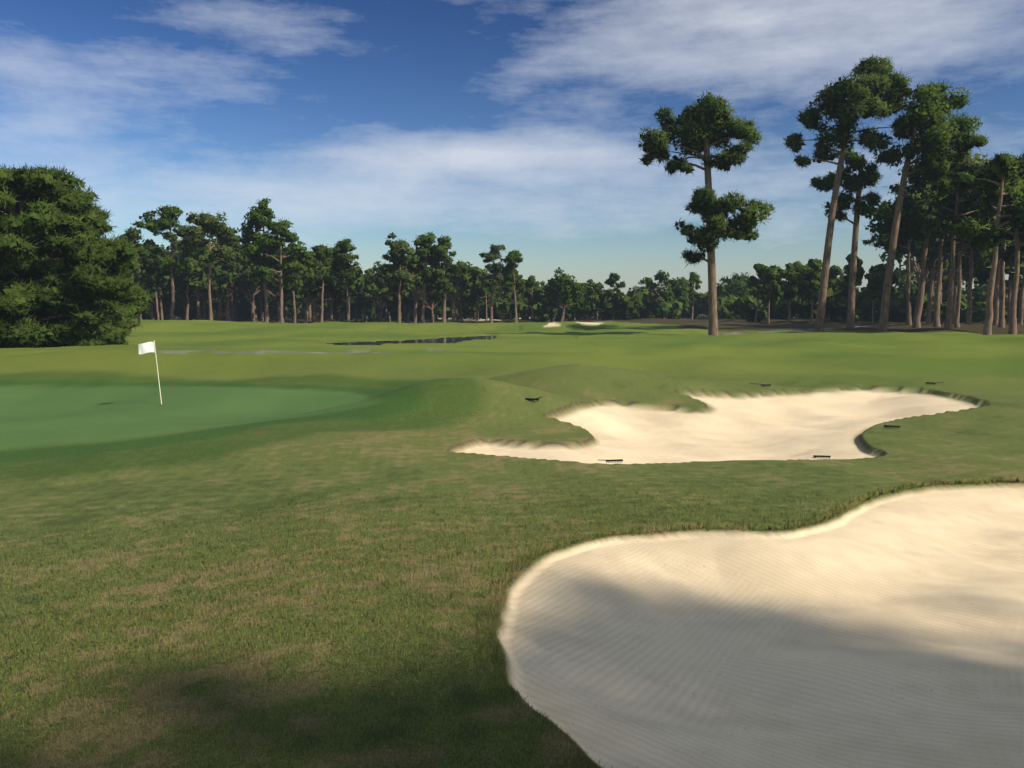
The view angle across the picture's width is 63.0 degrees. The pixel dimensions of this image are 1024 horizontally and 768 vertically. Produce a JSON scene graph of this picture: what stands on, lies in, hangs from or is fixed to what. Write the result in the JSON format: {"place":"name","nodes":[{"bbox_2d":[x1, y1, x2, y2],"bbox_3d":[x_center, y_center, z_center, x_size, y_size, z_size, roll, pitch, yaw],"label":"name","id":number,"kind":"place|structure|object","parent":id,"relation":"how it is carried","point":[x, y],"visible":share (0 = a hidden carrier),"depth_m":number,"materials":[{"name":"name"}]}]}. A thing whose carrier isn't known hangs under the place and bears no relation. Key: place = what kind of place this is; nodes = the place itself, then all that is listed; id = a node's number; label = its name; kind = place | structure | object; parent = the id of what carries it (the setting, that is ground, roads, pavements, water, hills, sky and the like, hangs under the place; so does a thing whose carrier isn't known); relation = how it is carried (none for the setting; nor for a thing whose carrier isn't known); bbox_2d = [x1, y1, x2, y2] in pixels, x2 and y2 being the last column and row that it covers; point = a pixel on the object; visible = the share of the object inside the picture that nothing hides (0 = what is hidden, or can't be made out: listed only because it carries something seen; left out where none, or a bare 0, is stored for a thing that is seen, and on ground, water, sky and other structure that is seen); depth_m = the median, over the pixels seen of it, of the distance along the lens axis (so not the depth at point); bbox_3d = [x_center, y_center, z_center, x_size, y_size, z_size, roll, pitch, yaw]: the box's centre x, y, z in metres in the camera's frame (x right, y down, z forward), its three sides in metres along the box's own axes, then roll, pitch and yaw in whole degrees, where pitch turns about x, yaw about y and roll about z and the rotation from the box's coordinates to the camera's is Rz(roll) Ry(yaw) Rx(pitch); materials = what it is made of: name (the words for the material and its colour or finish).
{"place":"outdoors","nodes":[
{"label":"outdoors","id":0,"kind":"place"},
{"bbox_2d":[326,336,495,344],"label":"pond water","id":1,"kind":"structure","parent":0,"point":[446,340],"depth_m":76.97,"materials":[{"name":"grey liquid"}]},
{"bbox_2d":[0,313,1023,767],"bbox_3d":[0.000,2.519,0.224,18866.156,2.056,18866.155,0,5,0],"label":"ground","id":2,"kind":"structure","parent":0,"point":[882,631],"depth_m":9.27,"materials":[{"name":"green plant"}]},
{"bbox_2d":[0,161,154,347],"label":"oak tree","id":3,"kind":"object","parent":2,"relation":"on","point":[65,274],"visible":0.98,"depth_m":70.56,"materials":[{"name":"green plant"}]},
{"bbox_2d":[116,226,155,278],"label":"tree","id":4,"kind":"object","parent":2,"relation":"on","point":[132,234],"visible":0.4,"depth_m":139.33,"materials":[{"name":"green plant"}]},
{"bbox_2d":[138,340,161,404],"bbox_3d":[-12.501,-0.335,28.926,0.726,2.341,0.106,-1,5,-11],"label":"flagstick","id":5,"kind":"object","parent":2,"relation":"on","point":[146,347],"visible":0.97,"depth_m":28.84,"materials":[{"name":"beige fabric"}]},
{"bbox_2d":[131,204,211,319],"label":"tree","id":6,"kind":"object","parent":2,"relation":"on","point":[168,218],"visible":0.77,"depth_m":140.19,"materials":[{"name":"green plant"}]},
{"bbox_2d":[170,211,242,319],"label":"tree","id":7,"kind":"object","parent":2,"relation":"on","point":[222,249],"visible":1,"depth_m":131.58,"materials":[{"name":"green plant"}]},
{"bbox_2d":[237,197,299,321],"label":"tree","id":8,"kind":"object","parent":2,"relation":"on","point":[261,216],"visible":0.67,"depth_m":146.62,"materials":[{"name":"green plant"}]},
{"bbox_2d":[243,221,315,322],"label":"tree","id":9,"kind":"object","parent":2,"relation":"on","point":[271,245],"visible":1,"depth_m":142.87,"materials":[{"name":"green plant"}]},
{"bbox_2d":[274,255,350,322],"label":"tree","id":10,"kind":"object","parent":2,"relation":"on","point":[297,285],"visible":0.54,"depth_m":150.65,"materials":[{"name":"pine needle"},{"name":"pine bark"}]},
{"bbox_2d":[302,244,340,321],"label":"tree","id":11,"kind":"object","parent":2,"relation":"on","point":[325,282],"visible":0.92,"depth_m":149.44,"materials":[{"name":"green plant"}]},
{"bbox_2d":[326,239,363,321],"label":"tree","id":12,"kind":"object","parent":2,"relation":"on","point":[342,247],"visible":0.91,"depth_m":151.37,"materials":[{"name":"green plant"}]},
{"bbox_2d":[377,232,418,322],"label":"tree","id":13,"kind":"object","parent":2,"relation":"on","point":[399,250],"visible":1,"depth_m":147.96,"materials":[{"name":"green plant"}]},
{"bbox_2d":[402,231,447,322],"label":"tree","id":14,"kind":"object","parent":2,"relation":"on","point":[424,252],"visible":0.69,"depth_m":151.85,"materials":[{"name":"green plant"}]},
{"bbox_2d":[421,235,464,322],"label":"tree","id":15,"kind":"object","parent":2,"relation":"on","point":[439,277],"visible":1,"depth_m":151.02,"materials":[{"name":"green plant"}]},
{"bbox_2d":[478,244,505,322],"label":"tree","id":16,"kind":"object","parent":2,"relation":"on","point":[493,254],"visible":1,"depth_m":168.09,"materials":[{"name":"green plant"}]},
{"bbox_2d":[499,249,523,321],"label":"tree","id":17,"kind":"object","parent":2,"relation":"on","point":[512,258],"visible":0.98,"depth_m":168.50,"materials":[{"name":"green plant"}]},
{"bbox_2d":[525,397,541,401],"bbox_3d":[0.789,0.344,21.359,0.368,0.074,1.308,3,6,27],"label":"bunker rake","id":18,"kind":"object","parent":2,"relation":"on","point":[533,399],"visible":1,"depth_m":20.78,"materials":[{"name":"black plastic"}]},
{"bbox_2d":[538,267,590,321],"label":"tree","id":19,"kind":"object","parent":2,"relation":"on","point":[561,289],"visible":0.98,"depth_m":180.18,"materials":[{"name":"green plant"}]},
{"bbox_2d":[129,186,1023,324],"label":"woodland trees","id":20,"kind":"object","parent":2,"relation":"on","point":[237,293],"visible":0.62,"depth_m":173.82,"materials":[{"name":"green plant"}]},
{"bbox_2d":[577,279,614,320],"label":"tree","id":21,"kind":"object","parent":2,"relation":"on","point":[596,291],"visible":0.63,"depth_m":198.10,"materials":[{"name":"green plant"}]},
{"bbox_2d":[603,459,622,462],"bbox_3d":[1.605,1.302,14.256,0.285,0.057,1.014,-1,-3,-10],"label":"bunker rake","id":22,"kind":"object","parent":2,"relation":"on","point":[614,460],"visible":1,"depth_m":13.77,"materials":[{"name":"black plastic"}]},
{"bbox_2d":[604,272,625,319],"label":"tree","id":23,"kind":"object","parent":2,"relation":"on","point":[612,279],"visible":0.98,"depth_m":197.75,"materials":[{"name":"green plant"}]},
{"bbox_2d":[628,270,690,318],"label":"tree","id":24,"kind":"object","parent":2,"relation":"on","point":[679,290],"visible":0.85,"depth_m":204.74,"materials":[{"name":"green plant"}]},
{"bbox_2d":[685,272,706,318],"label":"tree","id":25,"kind":"object","parent":2,"relation":"on","point":[695,280],"visible":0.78,"depth_m":210.90,"materials":[{"name":"green plant"}]},
{"bbox_2d":[637,90,776,335],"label":"lone pine","id":26,"kind":"object","parent":2,"relation":"on","point":[703,125],"visible":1,"depth_m":87.16,"materials":[{"name":"green plant"}]},
{"bbox_2d":[716,272,757,296],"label":"tree","id":27,"kind":"object","parent":2,"relation":"on","point":[732,286],"visible":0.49,"depth_m":221.71,"materials":[{"name":"green plant"}]},
{"bbox_2d":[788,260,802,317],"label":"tree","id":28,"kind":"object","parent":2,"relation":"on","point":[797,263],"visible":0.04,"depth_m":211.99,"materials":[{"name":"green plant"}]},
{"bbox_2d":[812,455,830,458],"bbox_3d":[5.559,1.335,15.242,0.285,0.057,1.014,1,-5,10],"label":"bunker rake","id":29,"kind":"object","parent":2,"relation":"on","point":[817,456],"visible":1,"depth_m":14.76,"materials":[{"name":"black plastic"}]},
{"bbox_2d":[810,144,884,327],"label":"pine","id":30,"kind":"object","parent":2,"relation":"on","point":[856,183],"visible":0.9,"depth_m":99.95,"materials":[{"name":"green plant"}]},
{"bbox_2d":[783,53,914,330],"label":"pine","id":31,"kind":"object","parent":2,"relation":"on","point":[865,92],"visible":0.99,"depth_m":93.31,"materials":[{"name":"green plant"}]},
{"bbox_2d":[883,424,899,428],"bbox_3d":[9.277,1.023,20.787,0.368,0.074,1.308,1,1,10],"label":"bunker rake","id":32,"kind":"object","parent":2,"relation":"on","point":[891,426],"visible":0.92,"depth_m":20.16,"materials":[{"name":"black plastic"}]},
{"bbox_2d":[862,192,931,324],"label":"tree","id":33,"kind":"object","parent":2,"relation":"on","point":[904,247],"visible":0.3,"depth_m":121.23,"materials":[{"name":"green plant"}]},
{"bbox_2d":[865,158,962,327],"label":"tree","id":34,"kind":"object","parent":2,"relation":"on","point":[944,194],"visible":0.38,"depth_m":105.27,"materials":[{"name":"plant"}]},
{"bbox_2d":[910,195,949,323],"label":"tree","id":35,"kind":"object","parent":2,"relation":"on","point":[930,265],"visible":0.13,"depth_m":133.51,"materials":[{"name":"green plant"}]},
{"bbox_2d":[871,79,989,331],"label":"pine","id":36,"kind":"object","parent":2,"relation":"on","point":[926,111],"visible":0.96,"depth_m":91.58,"materials":[{"name":"green plant"}]},
{"bbox_2d":[897,172,966,326],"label":"tree","id":37,"kind":"object","parent":2,"relation":"on","point":[936,313],"visible":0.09,"depth_m":114.97,"materials":[{"name":"brown plant"}]},
{"bbox_2d":[895,149,1005,329],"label":"tree","id":38,"kind":"object","parent":2,"relation":"on","point":[928,214],"visible":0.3,"depth_m":97.91,"materials":[{"name":"green plant"}]},
{"bbox_2d":[918,230,1023,324],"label":"tree","id":39,"kind":"object","parent":2,"relation":"on","point":[976,259],"visible":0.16,"depth_m":122.27,"materials":[{"name":"green plant"}]},
{"bbox_2d":[941,209,1010,326],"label":"tree","id":40,"kind":"object","parent":2,"relation":"on","point":[958,296],"visible":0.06,"depth_m":109.17,"materials":[{"name":"green plant"}]},
{"bbox_2d":[951,208,1010,327],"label":"tree","id":41,"kind":"object","parent":2,"relation":"on","point":[1001,322],"visible":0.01,"depth_m":102.88,"materials":[{"name":"brown wood"}]},
{"bbox_2d":[948,229,1023,324],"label":"tree","id":42,"kind":"object","parent":2,"relation":"on","point":[996,304],"depth_m":120.04,"materials":[{"name":"brown wood"}]},
{"bbox_2d":[949,151,1023,334],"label":"tree","id":43,"kind":"object","parent":2,"relation":"on","point":[997,173],"visible":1,"depth_m":78.92,"materials":[{"name":"green plant"}]},
{"bbox_2d":[951,157,1023,333],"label":"tree","id":44,"kind":"object","parent":2,"relation":"on","point":[1015,253],"visible":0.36,"depth_m":89.78,"materials":[{"name":"green plant"}]},
{"bbox_2d":[970,152,1023,245],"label":"tree","id":45,"kind":"object","parent":2,"relation":"on","point":[1016,177],"visible":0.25,"depth_m":83.55,"materials":[{"name":"green plant"}]},
{"bbox_2d":[1007,224,1023,324],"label":"tree","id":46,"kind":"object","parent":2,"relation":"on","point":[1021,312],"depth_m":127.13,"materials":[{"name":"brown wood"}]},
{"bbox_2d":[0,471,1023,767],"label":"grass","id":47,"kind":"structure","parent":0,"point":[552,545],"depth_m":5.07,"materials":[{"name":"green plant"}]},
{"bbox_2d":[0,0,1023,293],"label":"sky","id":48,"kind":"structure","parent":0,"point":[514,124],"materials":[{"name":"blue"}]}
]}

